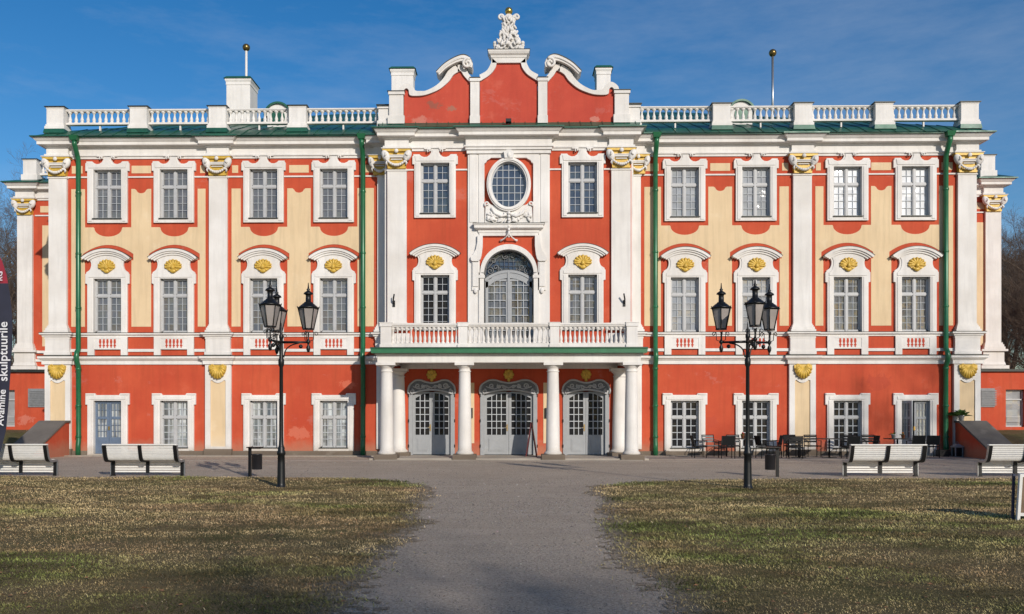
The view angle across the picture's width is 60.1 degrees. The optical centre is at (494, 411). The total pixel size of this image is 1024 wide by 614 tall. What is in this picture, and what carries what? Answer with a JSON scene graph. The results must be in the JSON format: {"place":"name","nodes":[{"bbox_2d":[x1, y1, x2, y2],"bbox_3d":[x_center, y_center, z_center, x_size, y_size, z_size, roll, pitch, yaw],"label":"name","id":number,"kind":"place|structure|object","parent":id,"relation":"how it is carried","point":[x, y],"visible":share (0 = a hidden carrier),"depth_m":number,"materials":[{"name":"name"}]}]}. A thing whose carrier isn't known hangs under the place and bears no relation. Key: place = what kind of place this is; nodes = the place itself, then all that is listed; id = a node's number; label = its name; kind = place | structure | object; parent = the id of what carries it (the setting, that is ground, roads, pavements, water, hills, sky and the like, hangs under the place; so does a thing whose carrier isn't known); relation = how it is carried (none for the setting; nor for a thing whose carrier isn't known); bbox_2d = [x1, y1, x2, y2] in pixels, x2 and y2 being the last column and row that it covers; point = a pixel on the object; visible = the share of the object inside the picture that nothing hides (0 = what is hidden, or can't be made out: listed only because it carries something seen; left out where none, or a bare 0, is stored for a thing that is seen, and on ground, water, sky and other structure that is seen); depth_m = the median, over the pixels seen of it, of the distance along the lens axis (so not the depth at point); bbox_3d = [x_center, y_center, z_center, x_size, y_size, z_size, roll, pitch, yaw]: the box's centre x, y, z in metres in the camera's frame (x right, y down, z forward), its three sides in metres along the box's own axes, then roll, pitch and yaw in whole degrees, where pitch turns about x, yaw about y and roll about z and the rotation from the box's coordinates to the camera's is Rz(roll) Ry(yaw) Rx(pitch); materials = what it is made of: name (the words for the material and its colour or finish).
{"place":"outdoors","nodes":[
{"label":"outdoors","id":0,"kind":"place"},
{"bbox_2d":[3,429,27,443],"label":"grass bank","id":1,"kind":"structure","parent":0,"point":[12,436],"depth_m":36.34,"materials":[{"name":"green plant"}]},
{"bbox_2d":[65,455,950,456],"bbox_3d":[0.560,1.795,35.636,37.660,0.030,0.520,0,0,1],"label":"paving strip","id":2,"kind":"object","parent":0,"point":[353,455],"visible":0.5,"depth_m":35.75,"materials":[{"name":"stone"}]},
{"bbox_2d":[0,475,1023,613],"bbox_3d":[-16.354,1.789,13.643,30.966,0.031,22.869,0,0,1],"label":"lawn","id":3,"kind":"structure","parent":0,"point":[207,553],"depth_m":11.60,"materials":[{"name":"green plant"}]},
{"bbox_2d":[0,258,11,451],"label":"feather banner","id":4,"kind":"object","parent":3,"relation":"on","point":[5,335],"visible":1,"depth_m":23.85,"materials":[{"name":"black fabric"}]},
{"bbox_2d":[258,279,319,486],"bbox_3d":[-4.840,-0.610,20.815,1.405,4.840,1.691,0,0,1],"label":"street lamp","id":5,"kind":"object","parent":3,"relation":"on","point":[273,312],"visible":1,"depth_m":20.77,"materials":[{"name":"black metal"}]},
{"bbox_2d":[0,454,1023,613],"bbox_3d":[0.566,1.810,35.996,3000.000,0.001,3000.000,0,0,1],"label":"ground","id":6,"kind":"structure","parent":0,"point":[462,469],"depth_m":14.82,"materials":[{"name":"grey gravel"}]},
{"bbox_2d":[0,216,16,323],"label":"bare tree","id":7,"kind":"object","parent":6,"relation":"on","point":[13,275],"visible":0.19,"depth_m":55.87,"materials":[{"name":"brown plant"}]},
{"bbox_2d":[0,186,16,336],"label":"bare tree","id":8,"kind":"object","parent":6,"relation":"on","point":[7,233],"visible":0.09,"depth_m":76.13,"materials":[{"name":"brown plant"}]},
{"bbox_2d":[0,229,16,363],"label":"bare tree","id":9,"kind":"object","parent":6,"relation":"on","point":[11,286],"visible":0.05,"depth_m":61.58,"materials":[{"name":"brown plant"}]},
{"bbox_2d":[0,244,16,356],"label":"bare tree","id":10,"kind":"object","parent":6,"relation":"on","point":[11,269],"visible":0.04,"depth_m":73.02,"materials":[{"name":"brown plant"}]},
{"bbox_2d":[7,261,16,365],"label":"bare tree","id":11,"kind":"object","parent":6,"relation":"on","point":[14,312],"visible":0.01,"depth_m":66.91,"materials":[{"name":"brown plant"}]},
{"bbox_2d":[11,298,16,364],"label":"bare tree","id":12,"kind":"object","parent":6,"relation":"on","point":[15,315],"visible":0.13,"depth_m":53.73,"materials":[{"name":"brown plant"}]},
{"bbox_2d":[0,143,48,283],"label":"bare tree","id":13,"kind":"object","parent":6,"relation":"on","point":[8,211],"visible":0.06,"depth_m":70.56,"materials":[{"name":"brown plant"}]},
{"bbox_2d":[0,444,58,475],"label":"park bench","id":14,"kind":"object","parent":6,"relation":"on","point":[17,453],"visible":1,"depth_m":24.48,"materials":[{"name":"white paint"}]},
{"bbox_2d":[14,421,70,457],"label":"ramp wall","id":15,"kind":"structure","parent":6,"relation":"on","point":[54,435],"depth_m":35.06,"materials":[{"name":"red paint"}]},
{"bbox_2d":[101,444,184,475],"bbox_3d":[-9.764,1.353,24.625,2.092,0.915,0.663,0,0,1],"label":"park bench","id":16,"kind":"object","parent":6,"relation":"on","point":[141,453],"visible":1,"depth_m":24.42,"materials":[{"name":"wood"}]},
{"bbox_2d":[246,447,263,476],"bbox_3d":[-6.669,1.397,24.608,0.410,0.825,0.300,0,0,1],"label":"litter bin","id":17,"kind":"object","parent":6,"relation":"on","point":[254,461],"visible":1,"depth_m":24.53,"materials":[{"name":"black metal"}]},
{"bbox_2d":[0,7,1023,460],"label":"palace","id":18,"kind":"structure","parent":6,"relation":"on","point":[500,255],"depth_m":35.80,"materials":[{"name":"red paint"}]},
{"bbox_2d":[6,390,14,426],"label":"gallery window","id":19,"kind":"structure","parent":18,"relation":"in","point":[11,407],"depth_m":43.35,"materials":[{"name":"grey paint"}]},
{"bbox_2d":[80,248,131,354],"bbox_3d":[-15.843,-4.475,36.221,2.042,4.350,0.505,0,0,1],"label":"window","id":20,"kind":"structure","parent":18,"relation":"in","point":[107,280],"depth_m":36.17,"materials":[{"name":"white paint"}]},
{"bbox_2d":[85,155,129,222],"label":"window","id":21,"kind":"structure","parent":18,"relation":"in","point":[107,181],"depth_m":36.19,"materials":[{"name":"white paint"}]},
{"bbox_2d":[85,393,129,454],"bbox_3d":[-15.843,0.535,36.253,1.800,2.550,0.600,0,0,1],"label":"side door","id":22,"kind":"structure","parent":18,"relation":"in","point":[107,415],"depth_m":36.32,"materials":[{"name":"white paint"}]},
{"bbox_2d":[147,248,198,354],"bbox_3d":[-13.113,-4.475,36.178,2.042,4.350,0.505,0,0,1],"label":"window","id":23,"kind":"structure","parent":18,"relation":"in","point":[173,279],"depth_m":36.12,"materials":[{"name":"white paint"}]},
{"bbox_2d":[152,393,195,450],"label":"window","id":24,"kind":"structure","parent":18,"relation":"in","point":[173,414],"depth_m":36.29,"materials":[{"name":"white paint"}]},
{"bbox_2d":[152,155,195,222],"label":"window","id":25,"kind":"structure","parent":18,"relation":"in","point":[173,180],"depth_m":36.20,"materials":[{"name":"white paint"}]},
{"bbox_2d":[237,247,288,354],"bbox_3d":[-9.434,-4.475,36.120,2.042,4.350,0.505,0,0,1],"label":"window","id":26,"kind":"structure","parent":18,"relation":"in","point":[263,264],"depth_m":36.06,"materials":[{"name":"white paint"}]},
{"bbox_2d":[241,155,285,222],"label":"window","id":27,"kind":"structure","parent":18,"relation":"in","point":[263,180],"depth_m":36.17,"materials":[{"name":"white paint"}]},
{"bbox_2d":[241,393,285,450],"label":"window","id":28,"kind":"structure","parent":18,"relation":"in","point":[260,412],"depth_m":36.23,"materials":[{"name":"white paint"}]},
{"bbox_2d":[308,247,358,354],"bbox_3d":[-6.564,-4.475,36.075,2.042,4.350,0.505,0,0,1],"label":"window","id":29,"kind":"structure","parent":18,"relation":"in","point":[333,279],"depth_m":36.02,"materials":[{"name":"white paint"}]},
{"bbox_2d":[312,154,355,222],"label":"window","id":30,"kind":"structure","parent":18,"relation":"in","point":[333,179],"depth_m":36.17,"materials":[{"name":"white paint"}]},
{"bbox_2d":[312,393,355,450],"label":"window","id":31,"kind":"structure","parent":18,"relation":"in","point":[333,414],"depth_m":36.17,"materials":[{"name":"white paint"}]},
{"bbox_2d":[407,379,455,454],"bbox_3d":[-2.507,0.225,35.192,1.959,3.009,0.344,0,0,1],"label":"front door","id":32,"kind":"structure","parent":18,"relation":"in","point":[431,420],"depth_m":35.22,"materials":[{"name":"grey paint"}]},
{"bbox_2d":[412,148,457,217],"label":"window","id":33,"kind":"structure","parent":18,"relation":"in","point":[434,174],"depth_m":35.18,"materials":[{"name":"white paint"}]},
{"bbox_2d":[409,243,460,330],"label":"window","id":34,"kind":"structure","parent":18,"relation":"in","point":[435,277],"depth_m":35.04,"materials":[{"name":"white paint"}]},
{"bbox_2d":[471,383,473,442],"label":"wall panel","id":35,"kind":"structure","parent":18,"relation":"in","point":[472,384],"depth_m":35.10,"materials":[{"name":"paint"}]},
{"bbox_2d":[484,251,532,342],"bbox_3d":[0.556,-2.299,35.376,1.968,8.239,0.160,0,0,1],"label":"balcony door","id":36,"kind":"structure","parent":18,"relation":"in","point":[508,280],"depth_m":35.41,"materials":[{"name":"grey paint"}]},
{"bbox_2d":[487,158,530,210],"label":"oval window","id":37,"kind":"structure","parent":18,"relation":"in","point":[508,180],"depth_m":35.07,"materials":[{"name":"white paint"}]},
{"bbox_2d":[479,379,538,454],"bbox_3d":[0.553,0.225,35.144,2.389,3.009,0.344,0,0,1],"label":"front door","id":38,"kind":"structure","parent":18,"relation":"in","point":[506,418],"depth_m":35.17,"materials":[{"name":"grey paint"}]},
{"bbox_2d":[525,422,536,456],"bbox_3d":[1.418,1.079,34.232,0.440,1.311,0.640,0,0,5],"label":"folding sign","id":39,"kind":"object","parent":18,"relation":"on","point":[531,424],"visible":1,"depth_m":33.92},
{"bbox_2d":[543,383,546,442],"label":"wall panel","id":40,"kind":"structure","parent":18,"relation":"in","point":[544,384],"depth_m":35.05,"materials":[{"name":"paint"}]},
{"bbox_2d":[560,147,605,217],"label":"window","id":41,"kind":"structure","parent":18,"relation":"in","point":[582,173],"depth_m":35.11,"materials":[{"name":"white paint"}]},
{"bbox_2d":[557,243,608,330],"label":"window","id":42,"kind":"structure","parent":18,"relation":"in","point":[582,276],"depth_m":34.94,"materials":[{"name":"white paint"}]},
{"bbox_2d":[561,379,610,454],"bbox_3d":[3.612,0.225,35.096,1.959,3.009,0.344,0,0,1],"label":"front door","id":43,"kind":"structure","parent":18,"relation":"in","point":[586,420],"depth_m":35.13,"materials":[{"name":"grey paint"}]},
{"bbox_2d":[662,153,706,220],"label":"window","id":44,"kind":"structure","parent":18,"relation":"in","point":[684,178],"depth_m":35.92,"materials":[{"name":"white paint"}]},
{"bbox_2d":[662,393,706,450],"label":"window","id":45,"kind":"structure","parent":18,"relation":"in","point":[684,415],"depth_m":35.95,"materials":[{"name":"white paint"}]},
{"bbox_2d":[660,246,710,354],"bbox_3d":[7.694,-4.475,35.851,2.042,4.350,0.505,0,0,1],"label":"window","id":46,"kind":"structure","parent":18,"relation":"in","point":[684,279],"depth_m":35.80,"materials":[{"name":"white paint"}]},
{"bbox_2d":[733,152,778,220],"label":"window","id":47,"kind":"structure","parent":18,"relation":"in","point":[755,178],"depth_m":35.87,"materials":[{"name":"white paint"}]},
{"bbox_2d":[733,393,778,450],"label":"window","id":48,"kind":"structure","parent":18,"relation":"in","point":[763,408],"depth_m":35.87,"materials":[{"name":"white paint"}]},
{"bbox_2d":[731,246,782,354],"bbox_3d":[10.564,-4.475,35.806,2.042,4.350,0.505,0,0,1],"label":"window","id":49,"kind":"structure","parent":18,"relation":"in","point":[755,262],"depth_m":35.73,"materials":[{"name":"white paint"}]},
{"bbox_2d":[825,393,869,450],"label":"window","id":50,"kind":"structure","parent":18,"relation":"in","point":[847,415],"depth_m":35.85,"materials":[{"name":"white paint"}]},
{"bbox_2d":[825,152,870,220],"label":"window","id":51,"kind":"structure","parent":18,"relation":"in","point":[847,178],"depth_m":35.73,"materials":[{"name":"white paint"}]},
{"bbox_2d":[822,246,874,354],"bbox_3d":[14.243,-4.475,35.748,2.042,4.350,0.505,0,0,1],"label":"window","id":52,"kind":"structure","parent":18,"relation":"in","point":[847,278],"depth_m":35.69,"materials":[{"name":"white paint"}]},
{"bbox_2d":[893,152,938,220],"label":"window","id":53,"kind":"structure","parent":18,"relation":"in","point":[915,177],"depth_m":35.73,"materials":[{"name":"white paint"}]},
{"bbox_2d":[893,393,938,455],"bbox_3d":[16.974,0.535,35.784,1.800,2.550,0.908,0,0,1],"label":"side door","id":54,"kind":"structure","parent":18,"relation":"in","point":[914,414],"depth_m":35.65,"materials":[{"name":"white paint"}]},
{"bbox_2d":[890,246,943,354],"bbox_3d":[16.973,-4.475,35.705,2.042,4.350,0.505,0,0,1],"label":"window","id":55,"kind":"structure","parent":18,"relation":"in","point":[915,278],"depth_m":35.65,"materials":[{"name":"white paint"}]},
{"bbox_2d":[1006,390,1022,426],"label":"gallery window","id":56,"kind":"structure","parent":18,"relation":"in","point":[1014,398],"depth_m":42.58,"materials":[{"name":"grey paint"}]},
{"bbox_2d":[763,447,780,476],"bbox_3d":[7.670,1.397,24.483,0.410,0.825,0.300,0,0,1],"label":"litter bin","id":57,"kind":"object","parent":6,"relation":"on","point":[769,461],"visible":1,"depth_m":24.39,"materials":[{"name":"black metal"}]},
{"bbox_2d":[842,444,927,476],"bbox_3d":[10.735,1.353,24.403,2.092,0.915,0.663,0,0,1],"label":"park bench","id":58,"kind":"object","parent":6,"relation":"on","point":[888,457],"visible":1,"depth_m":24.22,"materials":[{"name":"wood"}]},
{"bbox_2d":[954,421,1023,458],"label":"ramp wall","id":59,"kind":"structure","parent":6,"relation":"on","point":[974,438],"depth_m":34.20,"materials":[{"name":"red paint"}]},
{"bbox_2d":[948,409,971,420],"bbox_3d":[18.520,0.134,35.344,0.843,0.473,0.995,0,0,-18],"label":"potted plant","id":60,"kind":"object","parent":59,"relation":"on","point":[960,414],"visible":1,"depth_m":35.21,"materials":[{"name":"green plant"}]},
{"bbox_2d":[976,444,1023,476],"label":"park bench","id":61,"kind":"object","parent":6,"relation":"on","point":[995,460],"visible":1,"depth_m":24.24,"materials":[{"name":"wood"}]},
{"bbox_2d":[1001,203,1023,329],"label":"bare tree","id":62,"kind":"object","parent":6,"relation":"on","point":[1009,255],"visible":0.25,"depth_m":61.65,"materials":[{"name":"brown plant"}]},
{"bbox_2d":[1001,269,1023,368],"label":"bare tree","id":63,"kind":"object","parent":6,"relation":"on","point":[1020,293],"visible":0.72,"depth_m":53.35,"materials":[{"name":"brown plant"}]},
{"bbox_2d":[1001,220,1023,334],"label":"bare tree","id":64,"kind":"object","parent":6,"relation":"on","point":[1019,266],"visible":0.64,"depth_m":56.22,"materials":[{"name":"brown plant"}]},
{"bbox_2d":[1001,283,1023,368],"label":"bare tree","id":65,"kind":"object","parent":6,"relation":"on","point":[1015,337],"visible":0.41,"depth_m":55.35,"materials":[{"name":"brown plant"}]},
{"bbox_2d":[1001,236,1023,368],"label":"bare tree","id":66,"kind":"object","parent":6,"relation":"on","point":[1011,305],"visible":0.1,"depth_m":63.38,"materials":[{"name":"brown plant"}]},
{"bbox_2d":[1001,264,1023,365],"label":"bare tree","id":67,"kind":"object","parent":6,"relation":"on","point":[1010,363],"visible":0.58,"depth_m":51.36,"materials":[{"name":"brown plant"}]},
{"bbox_2d":[1001,226,1023,368],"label":"bare tree","id":68,"kind":"object","parent":6,"relation":"on","point":[1009,294],"visible":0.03,"depth_m":67.23,"materials":[{"name":"brown plant"}]},
{"bbox_2d":[1001,285,1023,368],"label":"bare tree","id":69,"kind":"object","parent":6,"relation":"on","point":[1014,339],"visible":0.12,"depth_m":63.08,"materials":[{"name":"brown plant"}]},
{"bbox_2d":[1001,208,1023,359],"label":"bare tree","id":70,"kind":"object","parent":6,"relation":"on","point":[1011,249],"visible":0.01,"depth_m":72.93,"materials":[{"name":"brown plant"}]},
{"bbox_2d":[1001,247,1023,362],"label":"bare tree","id":71,"kind":"object","parent":6,"relation":"on","point":[1004,288],"visible":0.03,"depth_m":70.10,"materials":[{"name":"brown plant"}]},
{"bbox_2d":[1003,256,1023,348],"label":"bare tree","id":72,"kind":"object","parent":6,"relation":"on","point":[1011,290],"visible":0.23,"depth_m":58.16,"materials":[{"name":"brown plant"}]},
{"bbox_2d":[1004,323,1023,368],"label":"bare tree","id":73,"kind":"object","parent":6,"relation":"on","point":[1021,361],"visible":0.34,"depth_m":52.75,"materials":[{"name":"brown plant"}]},
{"bbox_2d":[0,0,1023,368],"label":"sky","id":74,"kind":"structure","parent":0,"point":[71,54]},
{"bbox_2d":[185,456,984,460],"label":"paving","id":75,"kind":"structure","parent":0,"point":[654,458],"depth_m":33.28,"materials":[{"name":"grey stone"}]},
{"bbox_2d":[690,435,706,457],"bbox_3d":[7.856,1.353,34.131,0.570,0.864,0.533,0,0,1],"label":"cafe chair","id":76,"kind":"object","parent":75,"relation":"on","point":[692,440],"visible":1,"depth_m":33.92,"materials":[{"name":"black metal"}]},
{"bbox_2d":[701,435,718,455],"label":"cafe chair","id":77,"kind":"object","parent":75,"relation":"on","point":[710,440],"visible":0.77,"depth_m":35.12,"materials":[{"name":"black metal"}]},
{"bbox_2d":[718,436,734,458],"bbox_3d":[8.830,1.353,33.684,0.533,0.864,0.570,0,0,1],"label":"cafe chair","id":78,"kind":"object","parent":75,"relation":"on","point":[727,440],"visible":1,"depth_m":33.45,"materials":[{"name":"black metal"}]},
{"bbox_2d":[726,435,740,456],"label":"cafe chair","id":79,"kind":"object","parent":75,"relation":"on","point":[739,445],"visible":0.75,"depth_m":35.08,"materials":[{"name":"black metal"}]},
{"bbox_2d":[735,438,753,457],"bbox_3d":[9.689,1.411,34.252,0.760,0.745,0.760,0,0,1],"label":"cafe table","id":80,"kind":"object","parent":75,"relation":"on","point":[744,445],"visible":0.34,"depth_m":34.22,"materials":[{"name":"black metal"}]},
{"bbox_2d":[754,435,773,458],"bbox_3d":[10.250,1.353,33.738,0.570,0.864,0.533,0,0,-9],"label":"cafe chair","id":81,"kind":"object","parent":75,"relation":"on","point":[757,440],"visible":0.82,"depth_m":33.62,"materials":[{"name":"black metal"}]},
{"bbox_2d":[766,435,782,457],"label":"cafe chair","id":82,"kind":"object","parent":75,"relation":"on","point":[780,440],"visible":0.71,"depth_m":34.13,"materials":[{"name":"black metal"}]},
{"bbox_2d":[783,435,800,456],"bbox_3d":[11.696,1.353,34.852,0.533,0.864,0.570,0,0,-4],"label":"cafe chair","id":83,"kind":"object","parent":75,"relation":"on","point":[784,438],"visible":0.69,"depth_m":35.05,"materials":[{"name":"black metal"}]},
{"bbox_2d":[786,436,802,458],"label":"cafe chair","id":84,"kind":"object","parent":75,"relation":"on","point":[796,438],"visible":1,"depth_m":33.36,"materials":[{"name":"black metal"}]},
{"bbox_2d":[786,438,809,457],"bbox_3d":[11.738,1.411,34.170,0.760,0.745,0.760,0,0,1],"label":"cafe table","id":85,"kind":"object","parent":75,"relation":"on","point":[798,449],"visible":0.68,"depth_m":34.14,"materials":[{"name":"black metal"}]},
{"bbox_2d":[803,435,821,456],"bbox_3d":[12.499,1.353,34.839,0.533,0.864,0.570,0,0,1],"label":"cafe chair","id":86,"kind":"object","parent":75,"relation":"on","point":[808,445],"visible":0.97,"depth_m":35.04,"materials":[{"name":"black metal"}]},
{"bbox_2d":[816,438,839,457],"bbox_3d":[12.887,1.411,34.102,0.760,0.745,0.760,0,0,1],"label":"cafe table","id":87,"kind":"object","parent":75,"relation":"on","point":[828,446],"visible":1,"depth_m":34.07,"materials":[{"name":"black metal"}]},
{"bbox_2d":[839,435,852,456],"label":"cafe chair","id":88,"kind":"object","parent":75,"relation":"on","point":[840,439],"visible":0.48,"depth_m":35.07,"materials":[{"name":"black metal"}]},
{"bbox_2d":[841,436,860,457],"bbox_3d":[13.481,1.353,33.511,0.533,0.864,0.570,0,0,-4],"label":"cafe chair","id":89,"kind":"object","parent":75,"relation":"on","point":[853,440],"visible":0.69,"depth_m":33.27,"materials":[{"name":"black metal"}]},
{"bbox_2d":[860,435,879,448],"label":"cafe chair","id":90,"kind":"object","parent":75,"relation":"on","point":[876,439],"visible":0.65,"depth_m":33.95,"materials":[{"name":"black metal"}]},
{"bbox_2d":[861,435,879,448],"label":"cafe chair","id":91,"kind":"object","parent":75,"relation":"on","point":[864,439],"visible":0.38,"depth_m":35.09,"materials":[{"name":"black metal"}]},
{"bbox_2d":[883,438,908,448],"bbox_3d":[15.539,1.411,34.160,0.760,0.745,0.760,0,0,1],"label":"cafe table","id":92,"kind":"object","parent":75,"relation":"on","point":[896,440],"visible":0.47,"depth_m":34.03,"materials":[{"name":"black metal"}]},
{"bbox_2d":[906,435,925,454],"bbox_3d":[16.290,1.353,34.217,0.533,0.864,0.570,0,0,1],"label":"cafe chair","id":93,"kind":"object","parent":75,"relation":"on","point":[918,439],"visible":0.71,"depth_m":33.97,"materials":[{"name":"black plastic"}]},
{"bbox_2d":[920,435,939,457],"bbox_3d":[16.839,1.353,34.208,0.533,0.864,0.570,0,0,1],"label":"cafe chair","id":94,"kind":"object","parent":75,"relation":"on","point":[933,440],"visible":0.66,"depth_m":33.96,"materials":[{"name":"black plastic"}]},
{"bbox_2d":[935,450,949,456],"bbox_3d":[17.754,1.665,35.105,0.440,0.290,0.360,0,0,1],"label":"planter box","id":95,"kind":"object","parent":75,"relation":"on","point":[944,453],"visible":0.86,"depth_m":34.95,"materials":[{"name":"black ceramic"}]},
{"bbox_2d":[950,442,963,456],"bbox_3d":[18.271,1.503,34.967,0.400,0.615,0.400,0,0,1],"label":"garden lantern","id":96,"kind":"object","parent":75,"relation":"on","point":[956,450],"visible":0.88,"depth_m":34.84,"materials":[{"name":"metal"}]},
{"bbox_2d":[581,478,1023,613],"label":"lawn","id":97,"kind":"structure","parent":0,"point":[836,601],"depth_m":10.84,"materials":[{"name":"green plant"}]},
{"bbox_2d":[710,279,779,488],"bbox_3d":[5.919,-0.610,20.534,1.693,4.840,1.483,0,0,1],"label":"street lamp","id":98,"kind":"object","parent":97,"relation":"on","point":[758,310],"visible":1,"depth_m":20.64,"materials":[{"name":"black metal"}]},
{"bbox_2d":[1011,473,1023,519],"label":"lawn sign","id":99,"kind":"object","parent":97,"relation":"on","point":[1020,502],"visible":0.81,"depth_m":14.50,"materials":[{"name":"white paint"}]},
{"bbox_2d":[997,430,1023,452],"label":"grass bank","id":100,"kind":"structure","parent":0,"point":[1014,436],"depth_m":35.85,"materials":[{"name":"green plant"}]}
]}

